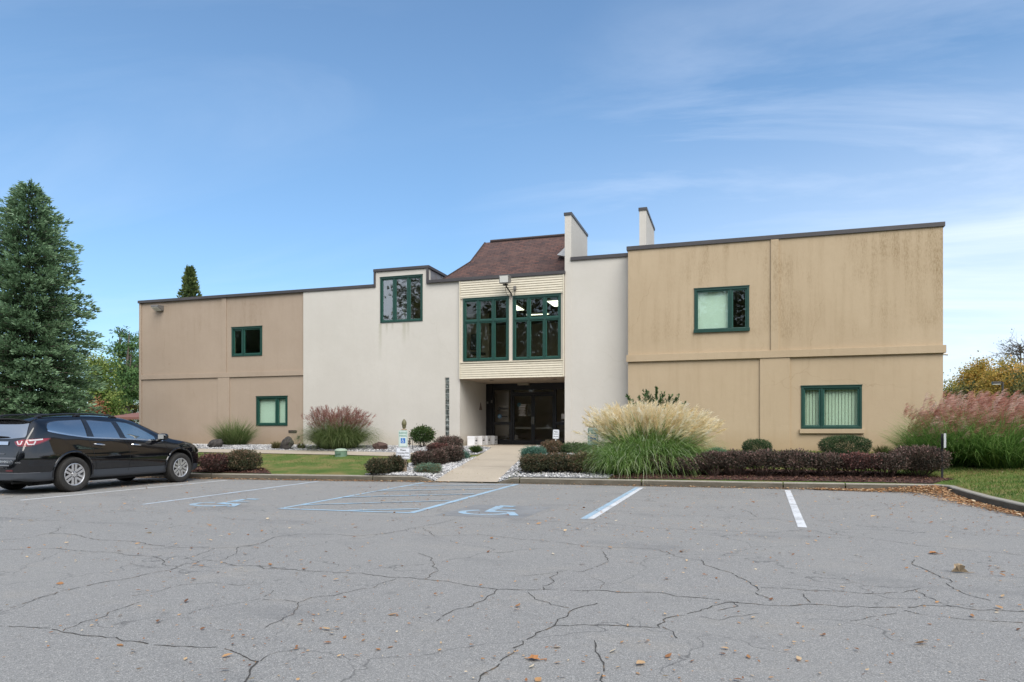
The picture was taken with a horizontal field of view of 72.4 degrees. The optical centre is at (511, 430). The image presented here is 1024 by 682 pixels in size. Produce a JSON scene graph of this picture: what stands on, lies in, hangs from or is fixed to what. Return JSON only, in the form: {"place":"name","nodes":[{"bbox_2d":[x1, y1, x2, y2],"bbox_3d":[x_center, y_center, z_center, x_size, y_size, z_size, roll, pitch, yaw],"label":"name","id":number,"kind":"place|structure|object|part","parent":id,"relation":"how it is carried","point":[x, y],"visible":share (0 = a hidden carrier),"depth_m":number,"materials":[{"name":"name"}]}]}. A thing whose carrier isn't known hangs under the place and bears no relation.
{"place":"outdoors","nodes":[
{"label":"outdoors","id":0,"kind":"place"},
{"bbox_2d":[198,449,471,455],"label":"side path","id":1,"kind":"structure","parent":0,"point":[310,452],"depth_m":25.35,"materials":[{"name":"concrete"}]},
{"bbox_2d":[436,444,537,481],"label":"walkway","id":2,"kind":"structure","parent":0,"point":[494,463],"depth_m":21.01,"materials":[{"name":"concrete"}]},
{"bbox_2d":[467,436,477,445],"bbox_3d":[-1.544,0.403,27.586,0.312,0.372,0.432,0,0,17],"label":"carton","id":3,"kind":"object","parent":2,"relation":"on","point":[472,440],"visible":0.92,"depth_m":27.40,"materials":[{"name":"white cardboard"}]},
{"bbox_2d":[478,436,485,444],"bbox_3d":[-1.285,0.403,28.310,0.312,0.372,0.432,0,0,17],"label":"carton","id":4,"kind":"object","parent":2,"relation":"on","point":[481,440],"visible":0.77,"depth_m":28.11,"materials":[{"name":"white cardboard"}]},
{"bbox_2d":[485,436,490,444],"bbox_3d":[-1.084,0.403,29.052,0.312,0.372,0.432,0,0,17],"label":"carton","id":5,"kind":"object","parent":2,"relation":"on","point":[487,440],"visible":0.66,"depth_m":28.89,"materials":[{"name":"white cardboard"}]},
{"bbox_2d":[491,436,497,444],"bbox_3d":[-0.826,0.403,29.775,0.312,0.372,0.432,0,0,17],"label":"carton","id":6,"kind":"object","parent":2,"relation":"on","point":[493,440],"visible":0.74,"depth_m":29.56,"materials":[{"name":"white cardboard"}]},
{"bbox_2d":[0,478,1023,681],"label":"parking lot","id":7,"kind":"structure","parent":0,"point":[588,610],"depth_m":6.46,"materials":[{"name":"grey asphalt"}]},
{"bbox_2d":[0,403,197,491],"label":"parked car","id":8,"kind":"object","parent":7,"relation":"on","point":[69,452],"visible":1,"depth_m":16.54,"materials":[{"name":"black paint"}]},
{"bbox_3d":[-11.417,-0.022,15.683,1.675,0.405,0.258,0,0,19],"label":"rear window","id":9,"kind":"part","parent":8,"relation":"part of","materials":[{"name":"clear glass"}]},
{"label":"side window","id":10,"kind":"part","parent":8,"relation":"part of","materials":[{"name":"blue glass"}]},
{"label":"side window","id":11,"kind":"part","parent":8,"relation":"part of","materials":[{"name":"blue glass"}]},
{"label":"side window","id":12,"kind":"part","parent":8,"relation":"part of","materials":[{"name":"blue glass"}]},
{"bbox_2d":[6,450,1023,681],"bbox_3d":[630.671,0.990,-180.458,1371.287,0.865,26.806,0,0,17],"label":"fallen leaves","id":13,"kind":"object","parent":7,"relation":"on","point":[941,490],"depth_m":11.75,"materials":[{"name":"brown plant"}]},
{"bbox_2d":[528,654,546,659],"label":"fallen leaf","id":14,"kind":"object","parent":7,"relation":"on","point":[534,656],"visible":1,"depth_m":4.34,"materials":[{"name":"brown plant"}]},
{"bbox_2d":[136,473,1023,512],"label":"kerb","id":15,"kind":"structure","parent":7,"relation":"on","point":[995,501],"depth_m":17.80,"materials":[{"name":"concrete"}]},
{"bbox_2d":[0,0,1023,420],"label":"sky","id":16,"kind":"structure","parent":0,"point":[251,145],"materials":[{"name":"blue"}]},
{"bbox_2d":[498,445,612,481],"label":"gravel","id":17,"kind":"structure","parent":0,"point":[518,469],"depth_m":19.10,"materials":[{"name":"white gravel"}]},
{"bbox_2d":[519,445,546,456],"bbox_3d":[0.704,0.692,22.738,0.996,0.536,0.959,0,0,17],"label":"juniper","id":18,"kind":"object","parent":17,"relation":"on","point":[532,449],"visible":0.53,"depth_m":22.59,"materials":[{"name":"green plant"}]},
{"bbox_2d":[518,452,548,472],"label":"barberry shrub","id":19,"kind":"object","parent":17,"relation":"on","point":[533,462],"visible":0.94,"depth_m":19.31,"materials":[{"name":"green plant"}]},
{"bbox_2d":[540,438,563,452],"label":"barberry shrub","id":20,"kind":"object","parent":17,"relation":"on","point":[549,445],"visible":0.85,"depth_m":23.72,"materials":[{"name":"brown plant"}]},
{"bbox_2d":[553,430,558,439],"bbox_3d":[1.556,0.362,24.891,0.226,0.797,0.025,3,1,17],"label":"stake sign","id":21,"kind":"object","parent":17,"relation":"on","point":[555,434],"visible":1,"depth_m":24.89,"materials":[{"name":"white paint"}]},
{"bbox_2d":[544,451,573,471],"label":"barberry shrub","id":22,"kind":"object","parent":17,"relation":"on","point":[556,462],"visible":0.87,"depth_m":19.29,"materials":[{"name":"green plant"}]},
{"bbox_2d":[559,441,591,452],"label":"broadleaf shrub","id":23,"kind":"object","parent":17,"relation":"on","point":[570,446],"visible":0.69,"depth_m":23.59,"materials":[{"name":"green plant"}]},
{"bbox_2d":[565,450,599,472],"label":"barberry shrub","id":24,"kind":"object","parent":17,"relation":"on","point":[576,466],"visible":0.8,"depth_m":19.11,"materials":[{"name":"green plant"}]},
{"bbox_2d":[588,421,597,452],"bbox_3d":[2.382,0.429,20.473,0.309,1.658,0.144,0,0,17],"label":"parking sign","id":25,"kind":"object","parent":17,"relation":"on","point":[592,430],"visible":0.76,"depth_m":20.41,"materials":[{"name":"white metal"}]},
{"bbox_2d":[191,446,1023,502],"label":"lawn ground","id":26,"kind":"structure","parent":0,"point":[306,467],"depth_m":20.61,"materials":[{"name":"green plant"}]},
{"bbox_2d":[0,179,108,416],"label":"spruce tree","id":27,"kind":"object","parent":26,"relation":"on","point":[24,322],"visible":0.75,"depth_m":24.49,"materials":[{"name":"green plant"}]},
{"bbox_2d":[86,396,111,414],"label":"red shrub","id":28,"kind":"object","parent":26,"relation":"on","point":[98,404],"visible":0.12,"depth_m":39.81,"materials":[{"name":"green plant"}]},
{"bbox_2d":[77,348,133,415],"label":"autumn tree","id":29,"kind":"object","parent":26,"relation":"on","point":[110,396],"visible":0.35,"depth_m":46.78,"materials":[{"name":"green plant"}]},
{"bbox_2d":[87,325,138,414],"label":"tree","id":30,"kind":"object","parent":26,"relation":"on","point":[129,376],"visible":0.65,"depth_m":51.63,"materials":[{"name":"green plant"}]},
{"bbox_2d":[95,386,138,423],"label":"autumn tree","id":31,"kind":"object","parent":26,"relation":"on","point":[136,406],"visible":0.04,"depth_m":54.72,"materials":[{"name":"green plant"}]},
{"bbox_2d":[115,412,138,419],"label":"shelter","id":32,"kind":"object","parent":26,"relation":"on","point":[132,416],"visible":0.06,"depth_m":41.85,"materials":[{"name":"red brick"}]},
{"bbox_2d":[127,331,138,422],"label":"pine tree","id":33,"kind":"object","parent":26,"relation":"on","point":[136,336],"visible":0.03,"depth_m":57.56,"materials":[{"name":"green plant"}]},
{"bbox_2d":[176,264,202,297],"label":"conifer tree","id":34,"kind":"object","parent":26,"relation":"on","point":[190,286],"visible":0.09,"depth_m":61.65,"materials":[{"name":"green plant"}]},
{"bbox_2d":[191,465,270,472],"bbox_3d":[-9.299,1.179,21.311,5.020,0.118,1.274,0,0,17],"label":"mulch bed","id":35,"kind":"object","parent":26,"relation":"on","point":[233,472],"visible":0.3,"depth_m":20.72,"materials":[{"name":"brown wood"}]},
{"bbox_2d":[197,452,230,472],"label":"barberry shrub","id":36,"kind":"object","parent":35,"relation":"on","point":[216,461],"visible":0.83,"depth_m":20.58,"materials":[{"name":"red plant"}]},
{"bbox_2d":[225,448,262,470],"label":"barberry shrub","id":37,"kind":"object","parent":35,"relation":"on","point":[236,456],"visible":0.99,"depth_m":20.70,"materials":[{"name":"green plant"}]},
{"bbox_2d":[287,404,389,449],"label":"maiden grass","id":38,"kind":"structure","parent":26,"relation":"on","point":[348,435],"depth_m":26.09,"materials":[{"name":"green plant"}]},
{"bbox_2d":[334,448,347,456],"bbox_3d":[-5.904,0.798,24.154,0.445,0.371,0.450,0,0,17],"label":"utility cover","id":39,"kind":"object","parent":26,"relation":"on","point":[340,452],"visible":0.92,"depth_m":23.98,"materials":[{"name":"green plastic"}]},
{"bbox_2d":[193,443,490,454],"bbox_3d":[-11.086,0.715,28.546,21.757,0.214,3.040,0,0,17],"label":"gravel bed","id":40,"kind":"object","parent":26,"relation":"on","point":[350,449],"visible":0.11,"depth_m":26.14,"materials":[{"name":"grey gravel"}]},
{"bbox_2d":[207,439,223,446],"bbox_3d":[-11.840,0.526,27.905,0.744,0.398,0.482,0,0,17],"label":"rock","id":41,"kind":"object","parent":40,"relation":"on","point":[216,443],"visible":0.88,"depth_m":27.73,"materials":[{"name":"grey stone"}]},
{"bbox_2d":[204,416,262,444],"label":"fountain grass","id":42,"kind":"object","parent":40,"relation":"on","point":[236,435],"depth_m":28.54,"materials":[{"name":"green plant"}]},
{"bbox_2d":[270,441,280,448],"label":"grass tuft","id":43,"kind":"object","parent":40,"relation":"on","point":[274,445],"visible":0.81,"depth_m":26.75,"materials":[{"name":"green plant"}]},
{"bbox_2d":[280,436,293,449],"bbox_3d":[-8.572,0.509,26.641,0.663,0.587,0.441,0,0,17],"label":"rock","id":44,"kind":"object","parent":40,"relation":"on","point":[285,443],"visible":0.9,"depth_m":26.45,"materials":[{"name":"grey stone"}]},
{"bbox_2d":[296,443,305,448],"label":"grass tuft","id":45,"kind":"object","parent":40,"relation":"on","point":[302,446],"visible":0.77,"depth_m":26.57,"materials":[{"name":"green plant"}]},
{"bbox_2d":[372,442,387,449],"bbox_3d":[-4.863,0.583,25.855,0.604,0.351,0.412,0,0,17],"label":"rock","id":46,"kind":"object","parent":40,"relation":"on","point":[380,445],"visible":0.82,"depth_m":25.73,"materials":[{"name":"brown stone"}]},
{"bbox_2d":[409,423,435,446],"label":"round shrub","id":47,"kind":"object","parent":40,"relation":"on","point":[423,434],"visible":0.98,"depth_m":26.34,"materials":[{"name":"green plant"}]},
{"bbox_2d":[426,440,449,450],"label":"barberry shrub","id":48,"kind":"object","parent":40,"relation":"on","point":[432,446],"visible":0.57,"depth_m":24.54,"materials":[{"name":"red plant"}]},
{"bbox_2d":[432,435,463,447],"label":"barberry shrub","id":49,"kind":"object","parent":40,"relation":"on","point":[454,440],"visible":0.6,"depth_m":24.90,"materials":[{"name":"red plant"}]},
{"bbox_2d":[467,444,483,452],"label":"plant","id":50,"kind":"object","parent":40,"relation":"on","point":[475,449],"visible":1,"depth_m":24.39,"materials":[{"name":"green plant"}]},
{"bbox_2d":[364,457,474,481],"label":"gravel","id":51,"kind":"structure","parent":26,"relation":"on","point":[449,466],"depth_m":20.05,"materials":[{"name":"white gravel"}]},
{"bbox_2d":[363,457,393,474],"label":"barberry shrub","id":52,"kind":"object","parent":51,"relation":"on","point":[376,465],"visible":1,"depth_m":19.68,"materials":[{"name":"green plant"}]},
{"bbox_2d":[386,453,408,471],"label":"barberry shrub","id":53,"kind":"object","parent":51,"relation":"on","point":[398,464],"visible":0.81,"depth_m":19.99,"materials":[{"name":"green plant"}]},
{"bbox_2d":[396,419,409,471],"bbox_3d":[-3.102,0.539,20.127,0.447,1.737,0.153,0,0,17],"label":"parking sign","id":54,"kind":"object","parent":51,"relation":"on","point":[403,450],"visible":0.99,"depth_m":20.07,"materials":[{"name":"white metal"}]},
{"bbox_2d":[410,450,435,465],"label":"barberry shrub","id":55,"kind":"object","parent":51,"relation":"on","point":[418,457],"visible":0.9,"depth_m":21.15,"materials":[{"name":"brown plant"}]},
{"bbox_2d":[412,462,443,473],"bbox_3d":[-2.391,1.067,20.058,0.849,0.394,0.879,0,0,-43],"label":"juniper","id":56,"kind":"object","parent":51,"relation":"on","point":[429,467],"visible":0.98,"depth_m":19.89,"materials":[{"name":"green plant"}]},
{"bbox_2d":[429,448,448,464],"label":"barberry shrub","id":57,"kind":"object","parent":51,"relation":"on","point":[441,457],"visible":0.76,"depth_m":21.39,"materials":[{"name":"brown plant"}]},
{"bbox_2d":[441,444,464,461],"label":"barberry shrub","id":58,"kind":"object","parent":51,"relation":"on","point":[455,453],"visible":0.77,"depth_m":21.88,"materials":[{"name":"brown plant"}]},
{"bbox_2d":[463,449,470,458],"bbox_3d":[-1.633,0.788,22.835,0.581,0.399,0.632,0,0,17],"label":"juniper","id":59,"kind":"object","parent":51,"relation":"on","point":[466,454],"visible":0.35,"depth_m":22.78,"materials":[{"name":"green plant"}]},
{"bbox_2d":[138,207,945,451],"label":"office building","id":60,"kind":"structure","parent":26,"relation":"on","point":[806,341],"depth_m":25.93,"materials":[{"name":"beige paint"}]},
{"bbox_2d":[151,305,163,310],"bbox_3d":[-15.969,-5.524,31.503,0.400,0.255,0.359,0,0,17],"label":"wall lamp","id":61,"kind":"object","parent":60,"relation":"attached to","point":[157,307],"visible":1,"depth_m":31.42,"materials":[{"name":"grey metal"}]},
{"bbox_2d":[231,325,261,356],"bbox_3d":[-11.455,-3.867,30.318,1.593,1.280,0.180,0,0,17],"label":"window","id":62,"kind":"structure","parent":60,"relation":"in","point":[243,329],"depth_m":30.33,"materials":[{"name":"green metal"}]},
{"bbox_2d":[256,396,287,425],"bbox_3d":[-10.244,-0.847,29.946,1.590,1.272,0.195,0,0,17],"label":"window","id":63,"kind":"structure","parent":60,"relation":"in","point":[270,410],"depth_m":30.02,"materials":[{"name":"green glass"}]},
{"bbox_2d":[380,274,422,322],"bbox_3d":[-4.416,-5.274,28.047,1.898,1.853,0.180,0,0,17],"label":"window","id":64,"kind":"structure","parent":60,"relation":"in","point":[408,277],"depth_m":28.03,"materials":[{"name":"green metal"}]},
{"bbox_2d":[470,334,485,354],"bbox_3d":[-1.365,-3.266,28.327,0.533,1.226,0.545,0,0,17],"label":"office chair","id":65,"kind":"object","parent":60,"relation":"in","point":[473,342],"visible":0.56,"depth_m":28.12,"materials":[{"name":"black"}]},
{"bbox_2d":[462,296,508,361],"bbox_3d":[-0.993,-3.902,26.911,1.893,2.443,0.180,0,0,17],"label":"window","id":66,"kind":"structure","parent":60,"relation":"in","point":[478,300],"depth_m":26.91,"materials":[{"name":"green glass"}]},
{"bbox_2d":[499,275,515,298],"bbox_3d":[-0.156,-5.379,26.254,0.490,0.836,0.664,0,0,17],"label":"floodlight","id":67,"kind":"object","parent":60,"relation":"attached to","point":[504,280],"visible":1,"depth_m":26.01,"materials":[{"name":"grey metal"}]},
{"bbox_2d":[516,303,524,309],"bbox_3d":[0.174,-5.258,29.710,0.380,0.080,1.360,0,0,17],"label":"ceiling light","id":68,"kind":"object","parent":60,"relation":"attached to","point":[518,307],"visible":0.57,"depth_m":29.86,"materials":[{"name":"white paint"}]},
{"bbox_2d":[513,395,532,443],"bbox_3d":[0.462,-0.475,29.746,0.905,2.103,0.136,0,0,17],"label":"door","id":69,"kind":"structure","parent":60,"relation":"in","point":[529,406],"depth_m":29.72,"materials":[{"name":"black"}]},
{"bbox_2d":[512,293,560,359],"bbox_3d":[0.938,-3.887,26.305,1.903,2.440,0.180,0,0,17],"label":"window","id":70,"kind":"structure","parent":60,"relation":"in","point":[544,318],"depth_m":26.25,"materials":[{"name":"green metal"}]},
{"bbox_2d":[526,312,549,314],"bbox_3d":[1.152,-5.258,31.499,1.060,0.080,0.200,0,0,17],"label":"ceiling light","id":71,"kind":"object","parent":60,"relation":"attached to","point":[539,313],"visible":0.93,"depth_m":31.43,"materials":[{"name":"white paint"}]},
{"bbox_2d":[533,394,553,443],"bbox_3d":[1.333,-0.475,29.472,0.905,2.103,0.136,0,0,17],"label":"door","id":72,"kind":"structure","parent":60,"relation":"in","point":[534,441],"depth_m":29.52,"materials":[{"name":"black"}]},
{"bbox_2d":[547,299,557,305],"bbox_3d":[1.880,-5.258,28.756,0.660,0.080,1.260,0,0,17],"label":"ceiling light","id":73,"kind":"object","parent":60,"relation":"attached to","point":[553,302],"visible":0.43,"depth_m":28.28,"materials":[{"name":"white paint"}]},
{"bbox_2d":[694,285,749,332],"bbox_3d":[7.123,-4.113,23.796,1.828,1.535,0.215,0,0,17],"label":"window","id":74,"kind":"structure","parent":60,"relation":"in","point":[713,306],"depth_m":23.90,"materials":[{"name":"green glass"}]},
{"bbox_2d":[799,384,863,432],"bbox_3d":[10.392,-0.697,22.790,1.920,1.573,0.290,0,0,17],"label":"window","id":75,"kind":"structure","parent":60,"relation":"in","point":[806,390],"depth_m":22.81,"materials":[{"name":"green glass"}]},
{"bbox_2d":[575,430,661,480],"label":"arching grass","id":76,"kind":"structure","parent":26,"relation":"on","point":[620,465],"depth_m":18.64,"materials":[{"name":"green plant"}]},
{"bbox_2d":[566,399,737,482],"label":"pampas grass","id":77,"kind":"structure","parent":26,"relation":"on","point":[666,425],"depth_m":19.25,"materials":[{"name":"beige plant"}]},
{"bbox_2d":[625,386,685,410],"bbox_3d":[4.792,-0.381,23.362,2.061,2.256,1.046,0,0,17],"label":"spreading yew","id":78,"kind":"object","parent":26,"relation":"on","point":[648,397],"visible":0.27,"depth_m":23.31,"materials":[{"name":"green plant"}]},
{"bbox_2d":[708,447,726,451],"bbox_3d":[6.461,0.675,22.061,0.786,0.414,0.802,0,0,17],"label":"juniper","id":79,"kind":"object","parent":26,"relation":"on","point":[723,450],"visible":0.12,"depth_m":21.93,"materials":[{"name":"green plant"}]},
{"bbox_2d":[741,438,772,454],"bbox_3d":[7.754,0.512,22.157,0.989,0.607,1.020,0,0,17],"label":"clipped yew","id":80,"kind":"object","parent":26,"relation":"on","point":[746,445],"visible":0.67,"depth_m":21.96,"materials":[{"name":"green plant"}]},
{"bbox_2d":[611,468,953,483],"bbox_3d":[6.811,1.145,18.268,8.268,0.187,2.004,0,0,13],"label":"mulch bed","id":81,"kind":"object","parent":26,"relation":"on","point":[785,476],"visible":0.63,"depth_m":17.77,"materials":[{"name":"brown wood"}]},
{"bbox_2d":[637,454,674,473],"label":"shrub","id":82,"kind":"object","parent":81,"relation":"on","point":[666,460],"visible":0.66,"depth_m":18.54,"materials":[{"name":"green plant"}]},
{"bbox_2d":[666,455,705,475],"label":"barberry shrub","id":83,"kind":"object","parent":81,"relation":"on","point":[687,467],"visible":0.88,"depth_m":18.17,"materials":[{"name":"green plant"}]},
{"bbox_2d":[692,449,727,475],"bbox_3d":[5.180,0.864,18.251,0.949,0.772,0.947,0,0,17],"label":"barberry shrub","id":84,"kind":"object","parent":81,"relation":"on","point":[711,463],"visible":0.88,"depth_m":18.06,"materials":[{"name":"brown plant"}]},
{"bbox_2d":[718,448,757,475],"bbox_3d":[5.827,0.842,18.228,1.129,0.796,1.063,0,0,-45],"label":"barberry shrub","id":85,"kind":"object","parent":81,"relation":"on","point":[740,463],"visible":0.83,"depth_m":17.97,"materials":[{"name":"brown plant"}]},
{"bbox_2d":[746,448,789,475],"bbox_3d":[6.506,0.831,18.086,1.250,0.809,1.165,0,0,17],"label":"barberry shrub","id":86,"kind":"object","parent":81,"relation":"on","point":[764,462],"visible":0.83,"depth_m":17.82,"materials":[{"name":"brown plant"}]},
{"bbox_2d":[772,448,817,475],"bbox_3d":[7.260,0.832,17.921,1.238,0.806,1.202,0,0,17],"label":"barberry shrub","id":87,"kind":"object","parent":81,"relation":"on","point":[799,456],"visible":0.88,"depth_m":17.65,"materials":[{"name":"brown plant"}]},
{"bbox_2d":[804,450,846,476],"bbox_3d":[7.944,0.857,17.873,1.129,0.745,1.144,0,0,17],"label":"barberry shrub","id":88,"kind":"object","parent":81,"relation":"on","point":[826,461],"visible":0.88,"depth_m":17.57,"materials":[{"name":"brown plant"}]},
{"bbox_2d":[835,451,881,476],"bbox_3d":[8.683,0.861,17.697,1.202,0.736,1.181,0,0,17],"label":"barberry shrub","id":89,"kind":"object","parent":81,"relation":"on","point":[859,461],"visible":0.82,"depth_m":17.42,"materials":[{"name":"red plant"}]},
{"bbox_2d":[866,451,912,476],"bbox_3d":[9.378,0.863,17.560,1.190,0.730,1.219,0,0,17],"label":"barberry shrub","id":90,"kind":"object","parent":81,"relation":"on","point":[890,461],"visible":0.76,"depth_m":17.25,"materials":[{"name":"brown plant"}]},
{"bbox_2d":[889,443,954,476],"bbox_3d":[10.239,0.768,17.554,1.488,0.897,1.365,0,0,17],"label":"barberry shrub","id":91,"kind":"object","parent":81,"relation":"on","point":[924,458],"visible":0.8,"depth_m":17.20,"materials":[{"name":"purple plant"}]},
{"bbox_2d":[941,433,945,478],"bbox_3d":[10.517,0.725,17.077,0.093,1.317,0.320,0,0,39],"label":"marker post","id":92,"kind":"object","parent":81,"relation":"on","point":[942,450],"visible":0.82,"depth_m":17.08,"materials":[{"name":"black"}]},
{"bbox_2d":[817,434,872,454],"bbox_3d":[10.293,0.449,21.686,1.588,0.728,1.520,0,0,17],"label":"clipped yew","id":93,"kind":"object","parent":26,"relation":"on","point":[829,443],"visible":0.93,"depth_m":21.37,"materials":[{"name":"green plant"}]},
{"bbox_2d":[871,445,891,453],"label":"spiky plant","id":94,"kind":"object","parent":26,"relation":"on","point":[879,449],"visible":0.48,"depth_m":21.53,"materials":[{"name":"green plant"}]},
{"bbox_2d":[866,402,997,463],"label":"pink plume grass","id":95,"kind":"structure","parent":26,"relation":"on","point":[928,416],"depth_m":19.22,"materials":[{"name":"pink plant"}]},
{"bbox_2d":[878,390,1023,466],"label":"pink plume grass","id":96,"kind":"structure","parent":26,"relation":"on","point":[953,401],"depth_m":18.52,"materials":[{"name":"pink plant"}]},
{"bbox_2d":[943,369,958,410],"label":"autumn tree","id":97,"kind":"object","parent":26,"relation":"on","point":[947,390],"visible":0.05,"depth_m":77.45,"materials":[{"name":"green plant"}]},
{"bbox_2d":[946,377,981,410],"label":"autumn tree","id":98,"kind":"object","parent":26,"relation":"on","point":[965,391],"visible":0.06,"depth_m":66.08,"materials":[{"name":"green plant"}]},
{"bbox_2d":[913,389,1023,468],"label":"pink plume grass","id":99,"kind":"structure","parent":26,"relation":"on","point":[1012,459],"depth_m":17.88,"materials":[{"name":"plant"}]},
{"bbox_2d":[944,350,997,395],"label":"autumn tree","id":100,"kind":"object","parent":26,"relation":"on","point":[973,370],"visible":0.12,"depth_m":69.63,"materials":[{"name":"yellow plant"}]},
{"bbox_2d":[967,354,1023,410],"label":"autumn tree","id":101,"kind":"object","parent":26,"relation":"on","point":[998,375],"visible":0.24,"depth_m":63.85,"materials":[{"name":"yellow plant"}]},
{"bbox_2d":[991,381,1003,409],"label":"street lamp","id":102,"kind":"object","parent":26,"relation":"on","point":[996,383],"visible":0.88,"depth_m":51.96,"materials":[{"name":"grey metal"}]},
{"bbox_2d":[987,329,1023,365],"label":"bare tree","id":103,"kind":"object","parent":26,"relation":"on","point":[1019,347],"visible":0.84,"depth_m":72.08,"materials":[{"name":"grey plant"}]},
{"bbox_2d":[998,366,1023,405],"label":"autumn tree","id":104,"kind":"object","parent":26,"relation":"on","point":[1014,388],"visible":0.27,"depth_m":60.48,"materials":[{"name":"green plant"}]},
{"bbox_2d":[212,452,1021,486],"bbox_3d":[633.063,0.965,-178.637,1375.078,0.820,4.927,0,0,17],"label":"lawn grass","id":105,"kind":"structure","parent":0,"point":[364,458],"depth_m":22.34,"materials":[{"name":"green plant"}]}
]}

